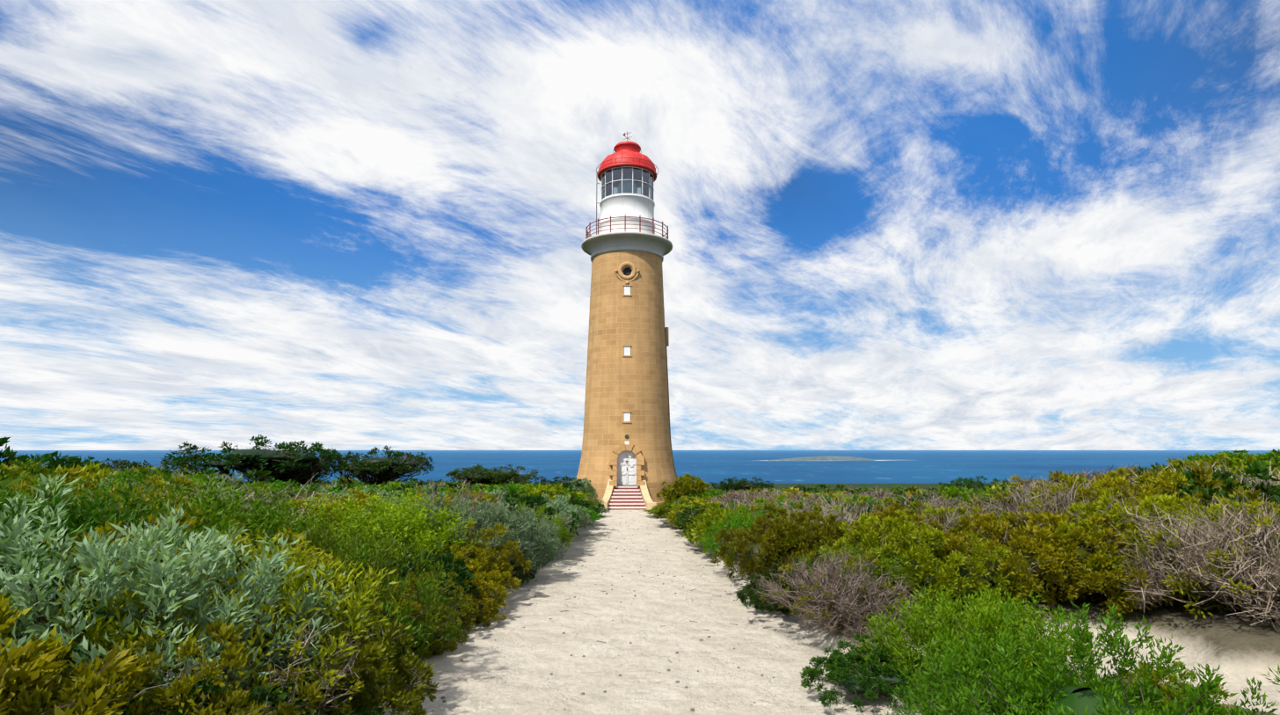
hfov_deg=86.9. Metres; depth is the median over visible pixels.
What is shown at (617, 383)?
lighthouse shaft
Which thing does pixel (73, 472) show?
bush
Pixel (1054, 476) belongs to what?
bush
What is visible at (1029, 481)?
dead bush
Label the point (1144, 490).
bush
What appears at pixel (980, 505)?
dead bush
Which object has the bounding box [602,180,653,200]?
lighthouse lantern glass
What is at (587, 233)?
lighthouse gallery rail
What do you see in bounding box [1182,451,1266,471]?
bush
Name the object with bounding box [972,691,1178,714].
bush
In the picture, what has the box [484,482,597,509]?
bush
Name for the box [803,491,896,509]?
bush
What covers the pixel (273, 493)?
dead bush
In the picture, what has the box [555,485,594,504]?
bush
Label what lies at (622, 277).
lighthouse porthole surround
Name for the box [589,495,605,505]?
bush
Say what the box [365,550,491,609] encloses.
bush
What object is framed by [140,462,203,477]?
bush
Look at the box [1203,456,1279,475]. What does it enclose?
bush
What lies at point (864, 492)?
dead bush
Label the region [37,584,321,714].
bush
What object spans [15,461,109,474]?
bush
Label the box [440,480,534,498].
bush
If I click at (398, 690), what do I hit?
bush
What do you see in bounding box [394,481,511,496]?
bush
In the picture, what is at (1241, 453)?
bush
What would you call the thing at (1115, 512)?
bush
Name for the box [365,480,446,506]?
bush
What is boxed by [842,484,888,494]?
dead bush
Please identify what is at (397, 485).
bush
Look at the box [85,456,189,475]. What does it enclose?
bush
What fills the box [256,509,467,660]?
bush
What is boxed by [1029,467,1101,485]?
dead bush
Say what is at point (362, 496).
bush
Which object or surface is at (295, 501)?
bush
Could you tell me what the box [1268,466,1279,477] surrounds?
bush
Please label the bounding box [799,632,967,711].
bush
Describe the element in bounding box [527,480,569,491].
bush
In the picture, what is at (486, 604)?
bush
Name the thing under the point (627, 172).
lighthouse lantern ceiling
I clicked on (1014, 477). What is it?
bush
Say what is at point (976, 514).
bush
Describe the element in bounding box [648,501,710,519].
bush
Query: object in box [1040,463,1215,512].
bush
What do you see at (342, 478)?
bush
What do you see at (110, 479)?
bush
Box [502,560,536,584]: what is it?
bush
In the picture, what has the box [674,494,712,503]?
bush
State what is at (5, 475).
bush
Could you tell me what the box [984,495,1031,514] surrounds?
bush
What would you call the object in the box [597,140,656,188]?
lighthouse dome
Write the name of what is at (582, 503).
bush
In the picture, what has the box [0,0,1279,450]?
sky
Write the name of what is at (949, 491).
bush
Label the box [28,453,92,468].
bush
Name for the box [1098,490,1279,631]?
dead bush
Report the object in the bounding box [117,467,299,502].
bush
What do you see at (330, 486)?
bush
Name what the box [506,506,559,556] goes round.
bush
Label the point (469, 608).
bush
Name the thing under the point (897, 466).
sea water
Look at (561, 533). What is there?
bush
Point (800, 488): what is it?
bush
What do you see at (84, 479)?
bush
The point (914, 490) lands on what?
bush
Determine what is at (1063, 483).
dead bush
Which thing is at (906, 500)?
dead bush
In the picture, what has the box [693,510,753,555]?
bush
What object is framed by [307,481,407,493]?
bush
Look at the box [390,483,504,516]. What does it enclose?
dead bush
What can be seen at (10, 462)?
bush
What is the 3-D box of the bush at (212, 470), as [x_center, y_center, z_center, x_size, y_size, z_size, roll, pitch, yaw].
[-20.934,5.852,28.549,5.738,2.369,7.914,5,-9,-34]
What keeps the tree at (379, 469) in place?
on the terrain
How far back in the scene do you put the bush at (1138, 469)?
29.54 m
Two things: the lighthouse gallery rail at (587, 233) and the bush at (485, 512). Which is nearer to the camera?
the bush at (485, 512)
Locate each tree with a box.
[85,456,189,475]
[161,434,348,484]
[285,465,333,486]
[315,444,434,485]
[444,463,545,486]
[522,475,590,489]
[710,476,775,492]
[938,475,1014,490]
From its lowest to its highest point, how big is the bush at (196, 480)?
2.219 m
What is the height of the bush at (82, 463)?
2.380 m
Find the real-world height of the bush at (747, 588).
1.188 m
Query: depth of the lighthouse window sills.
42.63 m
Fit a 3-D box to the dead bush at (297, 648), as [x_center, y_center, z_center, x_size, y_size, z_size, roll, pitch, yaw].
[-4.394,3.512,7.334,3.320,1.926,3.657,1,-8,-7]
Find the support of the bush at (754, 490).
on the terrain
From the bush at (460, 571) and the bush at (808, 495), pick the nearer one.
the bush at (460, 571)
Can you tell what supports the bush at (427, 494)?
on the terrain
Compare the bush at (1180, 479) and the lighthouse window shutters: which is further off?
the lighthouse window shutters
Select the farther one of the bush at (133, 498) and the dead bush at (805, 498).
the dead bush at (805, 498)
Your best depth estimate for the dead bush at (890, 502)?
16.96 m
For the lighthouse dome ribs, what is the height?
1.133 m
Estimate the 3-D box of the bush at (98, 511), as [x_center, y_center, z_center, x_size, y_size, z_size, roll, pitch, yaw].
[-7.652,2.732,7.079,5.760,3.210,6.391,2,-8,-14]
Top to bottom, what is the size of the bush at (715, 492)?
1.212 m
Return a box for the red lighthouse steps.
[608,485,646,509]
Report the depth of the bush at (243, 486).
20.69 m
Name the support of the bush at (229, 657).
on the terrain
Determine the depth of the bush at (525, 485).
33.73 m
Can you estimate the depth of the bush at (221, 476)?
21.91 m
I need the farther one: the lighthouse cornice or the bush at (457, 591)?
the lighthouse cornice
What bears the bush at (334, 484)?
on the terrain
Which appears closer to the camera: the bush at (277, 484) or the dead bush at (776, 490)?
the bush at (277, 484)
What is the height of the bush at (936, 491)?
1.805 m
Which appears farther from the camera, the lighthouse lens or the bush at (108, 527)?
the lighthouse lens
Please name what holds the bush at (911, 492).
on the terrain
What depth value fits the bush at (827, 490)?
28.03 m
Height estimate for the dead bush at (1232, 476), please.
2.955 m
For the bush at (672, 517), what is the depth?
26.97 m
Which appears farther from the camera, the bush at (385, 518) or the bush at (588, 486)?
the bush at (588, 486)
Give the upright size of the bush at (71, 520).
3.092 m
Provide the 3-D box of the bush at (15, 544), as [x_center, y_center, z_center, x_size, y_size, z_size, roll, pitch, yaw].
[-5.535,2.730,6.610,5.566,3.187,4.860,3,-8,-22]
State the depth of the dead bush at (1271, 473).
27.00 m
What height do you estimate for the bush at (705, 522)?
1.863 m
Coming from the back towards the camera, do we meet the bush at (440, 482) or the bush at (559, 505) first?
the bush at (440, 482)
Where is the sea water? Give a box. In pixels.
[0,450,1279,483]
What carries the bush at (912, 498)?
on the terrain
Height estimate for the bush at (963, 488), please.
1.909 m
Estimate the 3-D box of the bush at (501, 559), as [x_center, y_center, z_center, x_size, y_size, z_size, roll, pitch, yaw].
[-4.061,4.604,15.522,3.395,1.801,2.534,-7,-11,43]
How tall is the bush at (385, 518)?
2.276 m
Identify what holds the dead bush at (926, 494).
on the terrain
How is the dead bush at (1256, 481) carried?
on the terrain
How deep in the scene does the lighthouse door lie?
41.54 m
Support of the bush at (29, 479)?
on the terrain
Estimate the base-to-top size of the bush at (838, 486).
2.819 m
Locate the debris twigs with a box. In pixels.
[424,517,772,702]
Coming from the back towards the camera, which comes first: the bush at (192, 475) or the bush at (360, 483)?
the bush at (360, 483)
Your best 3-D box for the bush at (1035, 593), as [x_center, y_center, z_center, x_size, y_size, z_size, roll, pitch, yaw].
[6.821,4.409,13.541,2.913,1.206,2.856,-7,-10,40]
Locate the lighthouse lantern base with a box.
[599,194,654,233]
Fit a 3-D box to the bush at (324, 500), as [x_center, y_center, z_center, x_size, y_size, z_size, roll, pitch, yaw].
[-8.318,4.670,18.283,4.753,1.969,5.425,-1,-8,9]
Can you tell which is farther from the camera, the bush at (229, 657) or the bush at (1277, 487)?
the bush at (1277, 487)
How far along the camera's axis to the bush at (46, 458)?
20.85 m
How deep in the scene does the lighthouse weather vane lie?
47.37 m
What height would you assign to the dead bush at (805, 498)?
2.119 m
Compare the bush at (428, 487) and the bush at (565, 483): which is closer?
the bush at (428, 487)
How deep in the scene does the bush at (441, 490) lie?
27.20 m
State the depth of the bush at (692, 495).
38.62 m
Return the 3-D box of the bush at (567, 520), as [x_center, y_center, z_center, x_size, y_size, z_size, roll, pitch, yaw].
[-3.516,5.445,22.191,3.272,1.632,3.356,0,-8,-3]
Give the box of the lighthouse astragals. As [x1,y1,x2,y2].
[600,166,654,199]
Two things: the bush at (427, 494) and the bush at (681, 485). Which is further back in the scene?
the bush at (681, 485)
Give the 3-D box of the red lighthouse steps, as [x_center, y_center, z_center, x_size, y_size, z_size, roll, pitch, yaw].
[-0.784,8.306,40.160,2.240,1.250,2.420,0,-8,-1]
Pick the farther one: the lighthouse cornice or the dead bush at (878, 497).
the lighthouse cornice
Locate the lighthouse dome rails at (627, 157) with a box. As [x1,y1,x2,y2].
[596,145,658,174]
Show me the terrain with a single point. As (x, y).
(526, 647)
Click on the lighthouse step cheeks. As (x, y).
(649, 502)
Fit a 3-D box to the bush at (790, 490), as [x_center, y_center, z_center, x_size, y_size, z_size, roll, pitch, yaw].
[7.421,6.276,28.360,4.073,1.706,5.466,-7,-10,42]
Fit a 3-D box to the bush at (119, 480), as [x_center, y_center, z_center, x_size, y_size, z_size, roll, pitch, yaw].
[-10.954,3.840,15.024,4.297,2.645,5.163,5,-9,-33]
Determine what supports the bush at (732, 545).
on the terrain
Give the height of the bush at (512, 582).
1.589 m
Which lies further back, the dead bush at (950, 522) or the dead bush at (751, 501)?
the dead bush at (751, 501)
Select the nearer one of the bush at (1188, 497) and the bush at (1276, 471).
the bush at (1188, 497)
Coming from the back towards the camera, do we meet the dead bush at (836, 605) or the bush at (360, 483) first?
the bush at (360, 483)
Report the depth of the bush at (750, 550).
15.21 m
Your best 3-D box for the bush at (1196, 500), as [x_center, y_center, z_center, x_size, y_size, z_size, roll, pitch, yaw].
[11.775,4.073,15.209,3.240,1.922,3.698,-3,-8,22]
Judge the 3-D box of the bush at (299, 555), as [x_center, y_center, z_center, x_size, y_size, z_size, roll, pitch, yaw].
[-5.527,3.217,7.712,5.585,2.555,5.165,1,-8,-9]
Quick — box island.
[768,455,873,460]
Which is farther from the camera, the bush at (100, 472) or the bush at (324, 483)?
the bush at (324, 483)
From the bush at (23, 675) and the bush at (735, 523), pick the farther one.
the bush at (735, 523)
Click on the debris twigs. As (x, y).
(602, 641)
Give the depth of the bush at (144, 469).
22.05 m
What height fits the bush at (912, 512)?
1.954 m
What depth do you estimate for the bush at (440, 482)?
39.45 m
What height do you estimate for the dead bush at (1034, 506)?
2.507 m
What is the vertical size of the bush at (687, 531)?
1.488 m
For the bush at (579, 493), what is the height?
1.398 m
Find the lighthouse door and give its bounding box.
[617,450,636,485]
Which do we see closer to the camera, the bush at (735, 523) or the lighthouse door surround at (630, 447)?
the bush at (735, 523)
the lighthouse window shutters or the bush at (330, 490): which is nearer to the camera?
the bush at (330, 490)
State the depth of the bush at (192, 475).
25.03 m
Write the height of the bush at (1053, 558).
1.944 m
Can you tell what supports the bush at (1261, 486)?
on the terrain
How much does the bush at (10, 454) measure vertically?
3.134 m
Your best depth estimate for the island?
3904.58 m
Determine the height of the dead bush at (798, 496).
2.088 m
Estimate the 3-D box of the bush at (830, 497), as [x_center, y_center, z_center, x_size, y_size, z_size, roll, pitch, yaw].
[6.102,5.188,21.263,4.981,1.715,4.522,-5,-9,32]
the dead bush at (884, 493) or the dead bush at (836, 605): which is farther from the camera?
the dead bush at (884, 493)
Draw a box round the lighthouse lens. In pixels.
[617,178,637,193]
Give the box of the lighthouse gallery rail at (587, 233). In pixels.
[585,214,668,239]
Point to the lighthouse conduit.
(666, 336)
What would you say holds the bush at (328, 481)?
on the terrain
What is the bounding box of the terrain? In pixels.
[351,483,1279,714]
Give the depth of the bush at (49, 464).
18.48 m
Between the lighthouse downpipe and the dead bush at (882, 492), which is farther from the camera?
the lighthouse downpipe
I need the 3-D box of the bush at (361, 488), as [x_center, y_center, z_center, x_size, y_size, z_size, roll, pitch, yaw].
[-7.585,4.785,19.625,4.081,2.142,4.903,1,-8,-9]
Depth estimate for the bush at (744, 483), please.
38.28 m
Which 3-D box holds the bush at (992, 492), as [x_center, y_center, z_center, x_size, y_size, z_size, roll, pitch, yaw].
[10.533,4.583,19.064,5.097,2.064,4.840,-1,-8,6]
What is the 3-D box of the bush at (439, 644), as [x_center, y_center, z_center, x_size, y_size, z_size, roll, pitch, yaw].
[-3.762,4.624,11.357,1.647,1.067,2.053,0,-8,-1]
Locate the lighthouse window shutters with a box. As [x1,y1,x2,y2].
[623,285,630,421]
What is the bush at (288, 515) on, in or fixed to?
on the terrain
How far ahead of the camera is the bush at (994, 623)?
9.14 m
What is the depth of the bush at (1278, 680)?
7.08 m
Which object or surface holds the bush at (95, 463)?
on the terrain
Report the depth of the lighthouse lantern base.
44.91 m
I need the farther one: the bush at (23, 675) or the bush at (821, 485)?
the bush at (821, 485)
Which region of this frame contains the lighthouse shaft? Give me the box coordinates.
[576,250,676,505]
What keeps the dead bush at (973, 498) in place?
on the terrain
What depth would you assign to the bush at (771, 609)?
14.22 m
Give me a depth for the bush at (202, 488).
16.59 m
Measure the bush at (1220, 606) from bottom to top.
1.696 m
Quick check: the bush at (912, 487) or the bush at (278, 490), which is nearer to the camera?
the bush at (278, 490)
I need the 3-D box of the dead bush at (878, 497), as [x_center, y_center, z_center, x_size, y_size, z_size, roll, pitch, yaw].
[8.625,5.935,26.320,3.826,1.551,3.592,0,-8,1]
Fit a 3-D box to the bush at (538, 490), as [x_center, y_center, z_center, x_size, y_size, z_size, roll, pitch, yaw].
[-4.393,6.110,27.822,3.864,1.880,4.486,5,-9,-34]
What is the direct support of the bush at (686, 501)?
on the terrain
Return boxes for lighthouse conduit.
[665,327,676,478]
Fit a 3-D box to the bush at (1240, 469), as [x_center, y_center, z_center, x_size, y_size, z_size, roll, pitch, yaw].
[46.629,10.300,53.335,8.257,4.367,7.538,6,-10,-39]
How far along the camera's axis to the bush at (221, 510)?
12.74 m
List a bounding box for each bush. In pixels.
[0,436,84,479]
[0,458,165,505]
[0,462,134,494]
[0,465,197,515]
[0,465,206,565]
[0,468,236,700]
[0,471,372,714]
[0,472,48,494]
[0,475,251,535]
[0,526,412,712]
[0,589,213,714]
[0,618,326,714]
[0,633,180,714]
[2,476,80,535]
[7,459,50,479]
[11,465,335,550]
[14,453,86,465]
[15,458,116,479]
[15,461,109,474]
[22,452,54,468]
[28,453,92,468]
[28,476,273,549]
[29,501,416,656]
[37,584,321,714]
[75,470,218,505]
[84,459,138,476]
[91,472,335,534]
[97,467,254,501]
[100,473,167,501]
[102,467,171,476]
[107,465,174,475]
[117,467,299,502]
[136,476,218,489]
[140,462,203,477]
[145,475,245,505]
[154,467,220,479]
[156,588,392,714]
[160,469,217,480]
[166,470,261,492]
[206,499,341,537]
[225,486,310,501]
[231,477,292,487]
[233,482,309,501]
[234,587,441,714]
[240,491,402,538]
[243,478,303,490]
[245,674,385,714]
[250,486,297,492]
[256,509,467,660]
[259,482,334,500]
[269,493,397,505]
[289,487,487,573]
[293,542,462,685]
[296,480,337,489]
[297,486,392,497]
[298,486,458,543]
[302,480,367,487]
[306,485,416,527]
[307,474,356,481]
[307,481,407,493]
[313,480,371,486]
[316,479,339,485]
[316,483,343,492]
[324,480,417,488]
[327,481,414,500]
[331,479,440,495]
[334,485,421,504]
[364,560,439,627]
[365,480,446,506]
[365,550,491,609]
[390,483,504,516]
[392,567,479,642]
[392,599,469,662]
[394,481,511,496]
[394,485,529,563]
[399,489,458,501]
[400,480,440,491]
[402,487,446,499]
[410,540,521,606]
[411,559,466,594]
[416,479,465,485]
[417,480,471,487]
[429,479,458,485]
[430,518,531,594]
[434,574,509,631]
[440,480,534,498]
[443,484,508,511]
[458,487,511,501]
[474,495,567,573]
[482,489,579,541]
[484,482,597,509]
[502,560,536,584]
[505,501,581,543]
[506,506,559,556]
[510,500,575,549]
[511,492,581,521]
[512,482,572,505]
[513,482,552,491]
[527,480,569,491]
[540,489,604,516]
[547,498,596,528]
[548,499,601,524]
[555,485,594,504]
[567,478,598,499]
[569,490,602,505]
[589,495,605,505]
[594,504,609,513]
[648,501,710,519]
[652,496,712,508]
[656,472,711,501]
[665,500,727,519]
[666,501,727,525]
[672,501,748,530]
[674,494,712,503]
[675,492,705,500]
[679,501,738,545]
[690,494,789,547]
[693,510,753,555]
[696,493,830,559]
[700,488,734,501]
[704,499,737,509]
[705,487,777,503]
[710,487,776,499]
[710,509,847,581]
[718,492,872,525]
[719,490,796,510]
[721,520,808,573]
[731,525,821,571]
[735,549,887,614]
[739,497,768,506]
[740,498,844,581]
[740,578,798,612]
[753,539,930,639]
[754,487,843,514]
[762,487,788,495]
[770,491,846,502]
[771,486,858,501]
[773,488,950,529]
[786,483,824,492]
[789,497,981,557]
[792,538,944,613]
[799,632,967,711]
[801,483,879,494]
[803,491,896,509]
[803,493,887,513]
[807,482,847,491]
[808,509,1026,610]
[817,487,896,499]
[823,486,890,501]
[825,489,895,501]
[834,491,996,516]
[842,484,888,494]
[850,499,1035,546]
[856,485,923,494]
[857,582,1107,711]
[866,495,959,520]
[872,486,923,493]
[874,488,917,498]
[876,489,974,508]
[883,594,1279,714]
[887,491,971,511]
[891,487,938,495]
[895,489,979,501]
[898,485,1003,501]
[909,503,1001,556]
[910,483,1111,524]
[913,484,1028,509]
[926,492,1003,509]
[926,555,1068,610]
[931,509,1177,616]
[936,504,1087,589]
[942,483,1083,510]
[953,485,1010,492]
[962,477,1165,549]
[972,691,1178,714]
[982,484,1003,502]
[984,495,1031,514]
[987,475,1096,510]
[994,474,1042,487]
[1014,473,1048,487]
[1024,471,1201,523]
[1025,476,1098,491]
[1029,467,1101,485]
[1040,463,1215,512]
[1040,465,1138,488]
[1043,487,1279,608]
[1067,474,1136,487]
[1076,488,1229,519]
[1084,460,1147,479]
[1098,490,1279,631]
[1104,495,1224,527]
[1112,461,1265,507]
[1114,515,1265,612]
[1116,658,1239,714]
[1126,460,1274,498]
[1131,461,1188,472]
[1134,465,1164,476]
[1135,458,1279,507]
[1144,465,1279,501]
[1149,451,1243,470]
[1170,462,1279,488]
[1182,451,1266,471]
[1184,449,1279,465]
[1184,487,1279,519]
[1184,492,1279,534]
[1188,486,1279,514]
[1194,458,1279,485]
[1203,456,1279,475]
[1204,461,1249,477]
[1207,505,1279,522]
[1234,462,1279,485]
[1261,483,1279,501]
[1261,665,1279,691]
[1267,448,1279,465]
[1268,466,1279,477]
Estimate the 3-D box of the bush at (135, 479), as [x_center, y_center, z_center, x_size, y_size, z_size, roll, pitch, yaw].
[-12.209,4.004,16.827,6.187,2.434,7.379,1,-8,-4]
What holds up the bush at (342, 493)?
on the terrain
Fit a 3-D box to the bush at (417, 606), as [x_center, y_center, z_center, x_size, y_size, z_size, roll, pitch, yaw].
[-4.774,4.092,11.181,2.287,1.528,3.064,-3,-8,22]
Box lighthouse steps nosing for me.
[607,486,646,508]
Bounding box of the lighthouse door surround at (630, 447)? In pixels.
[609,443,644,486]
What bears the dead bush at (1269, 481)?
on the terrain
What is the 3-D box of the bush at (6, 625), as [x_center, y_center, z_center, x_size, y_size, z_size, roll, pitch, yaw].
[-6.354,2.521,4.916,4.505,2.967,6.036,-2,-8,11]
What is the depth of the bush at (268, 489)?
21.70 m
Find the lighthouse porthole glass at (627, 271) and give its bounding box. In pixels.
[623,267,631,276]
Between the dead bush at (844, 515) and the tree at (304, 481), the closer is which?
the dead bush at (844, 515)
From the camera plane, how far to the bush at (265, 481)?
32.15 m
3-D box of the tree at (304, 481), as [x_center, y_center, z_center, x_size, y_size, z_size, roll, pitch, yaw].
[-19.436,7.173,38.413,3.514,3.654,3.719,3,-8,-23]
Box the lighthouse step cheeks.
[596,478,656,509]
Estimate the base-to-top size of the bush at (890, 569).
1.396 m
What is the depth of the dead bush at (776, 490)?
35.50 m
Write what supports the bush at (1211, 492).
on the terrain
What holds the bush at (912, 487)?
on the terrain
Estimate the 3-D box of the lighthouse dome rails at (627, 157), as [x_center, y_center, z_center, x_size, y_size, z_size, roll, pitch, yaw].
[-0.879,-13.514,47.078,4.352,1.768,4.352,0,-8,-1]
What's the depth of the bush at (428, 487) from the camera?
30.95 m
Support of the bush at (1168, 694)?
on the terrain
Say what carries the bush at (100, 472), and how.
on the terrain
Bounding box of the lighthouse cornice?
[581,231,672,261]
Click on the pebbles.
(583, 693)
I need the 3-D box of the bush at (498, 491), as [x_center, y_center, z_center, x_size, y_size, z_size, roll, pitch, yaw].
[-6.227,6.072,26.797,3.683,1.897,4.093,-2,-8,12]
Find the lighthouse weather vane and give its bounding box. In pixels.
[622,130,632,140]
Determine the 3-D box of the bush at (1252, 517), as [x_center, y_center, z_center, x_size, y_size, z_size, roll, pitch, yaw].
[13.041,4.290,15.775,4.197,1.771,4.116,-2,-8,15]
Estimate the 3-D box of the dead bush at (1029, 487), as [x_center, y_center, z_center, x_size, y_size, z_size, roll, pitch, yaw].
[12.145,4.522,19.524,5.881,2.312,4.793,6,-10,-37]
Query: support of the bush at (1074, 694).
on the terrain
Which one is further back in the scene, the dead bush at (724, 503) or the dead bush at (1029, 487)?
the dead bush at (724, 503)
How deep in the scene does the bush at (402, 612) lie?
9.57 m
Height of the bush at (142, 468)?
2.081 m
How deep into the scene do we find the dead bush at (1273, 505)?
13.41 m
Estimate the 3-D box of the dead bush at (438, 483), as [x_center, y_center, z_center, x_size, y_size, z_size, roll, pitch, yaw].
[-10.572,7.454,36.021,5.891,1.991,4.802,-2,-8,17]
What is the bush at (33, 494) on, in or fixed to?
on the terrain
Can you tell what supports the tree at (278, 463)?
on the terrain
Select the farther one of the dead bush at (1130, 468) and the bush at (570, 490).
the bush at (570, 490)
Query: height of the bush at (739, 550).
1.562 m
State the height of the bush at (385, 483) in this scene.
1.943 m
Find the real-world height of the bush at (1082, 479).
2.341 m
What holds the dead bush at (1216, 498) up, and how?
on the terrain
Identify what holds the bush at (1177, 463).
on the terrain
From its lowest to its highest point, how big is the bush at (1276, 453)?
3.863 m
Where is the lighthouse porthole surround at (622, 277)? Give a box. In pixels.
[614,261,639,284]
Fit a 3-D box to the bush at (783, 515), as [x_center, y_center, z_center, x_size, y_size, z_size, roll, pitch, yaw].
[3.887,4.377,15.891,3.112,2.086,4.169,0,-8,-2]
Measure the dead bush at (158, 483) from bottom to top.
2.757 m
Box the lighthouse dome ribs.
[598,151,655,170]
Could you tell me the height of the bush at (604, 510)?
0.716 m
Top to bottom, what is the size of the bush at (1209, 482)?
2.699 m
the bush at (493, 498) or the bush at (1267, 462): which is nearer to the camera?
the bush at (493, 498)
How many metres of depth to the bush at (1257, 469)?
17.52 m
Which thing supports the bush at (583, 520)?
on the terrain
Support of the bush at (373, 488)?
on the terrain
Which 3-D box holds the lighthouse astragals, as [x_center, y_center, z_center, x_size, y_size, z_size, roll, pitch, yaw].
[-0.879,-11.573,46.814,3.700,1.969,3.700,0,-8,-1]
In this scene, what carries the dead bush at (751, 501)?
on the terrain
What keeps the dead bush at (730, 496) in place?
on the terrain
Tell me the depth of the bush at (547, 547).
17.59 m
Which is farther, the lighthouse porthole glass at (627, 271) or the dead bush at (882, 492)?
the lighthouse porthole glass at (627, 271)
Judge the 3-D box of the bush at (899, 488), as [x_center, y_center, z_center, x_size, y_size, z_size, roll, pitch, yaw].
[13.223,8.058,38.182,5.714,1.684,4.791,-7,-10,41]
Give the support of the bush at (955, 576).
on the terrain
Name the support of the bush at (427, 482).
on the terrain
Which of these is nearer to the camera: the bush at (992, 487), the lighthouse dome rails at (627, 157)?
the bush at (992, 487)
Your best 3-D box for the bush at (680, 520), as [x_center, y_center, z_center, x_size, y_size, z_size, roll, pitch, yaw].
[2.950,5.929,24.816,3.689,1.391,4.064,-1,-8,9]
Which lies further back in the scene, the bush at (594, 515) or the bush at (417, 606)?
the bush at (594, 515)
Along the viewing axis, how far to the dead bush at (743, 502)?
24.65 m
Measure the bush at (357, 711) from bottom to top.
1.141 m
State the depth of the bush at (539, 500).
22.09 m
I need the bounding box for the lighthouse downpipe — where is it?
[596,171,599,234]
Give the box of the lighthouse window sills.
[622,284,631,422]
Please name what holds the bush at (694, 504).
on the terrain
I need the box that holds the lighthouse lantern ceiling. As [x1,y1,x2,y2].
[602,167,652,186]
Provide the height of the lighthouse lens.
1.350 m
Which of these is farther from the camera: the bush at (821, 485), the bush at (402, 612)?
the bush at (821, 485)
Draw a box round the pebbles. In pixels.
[440,509,864,711]

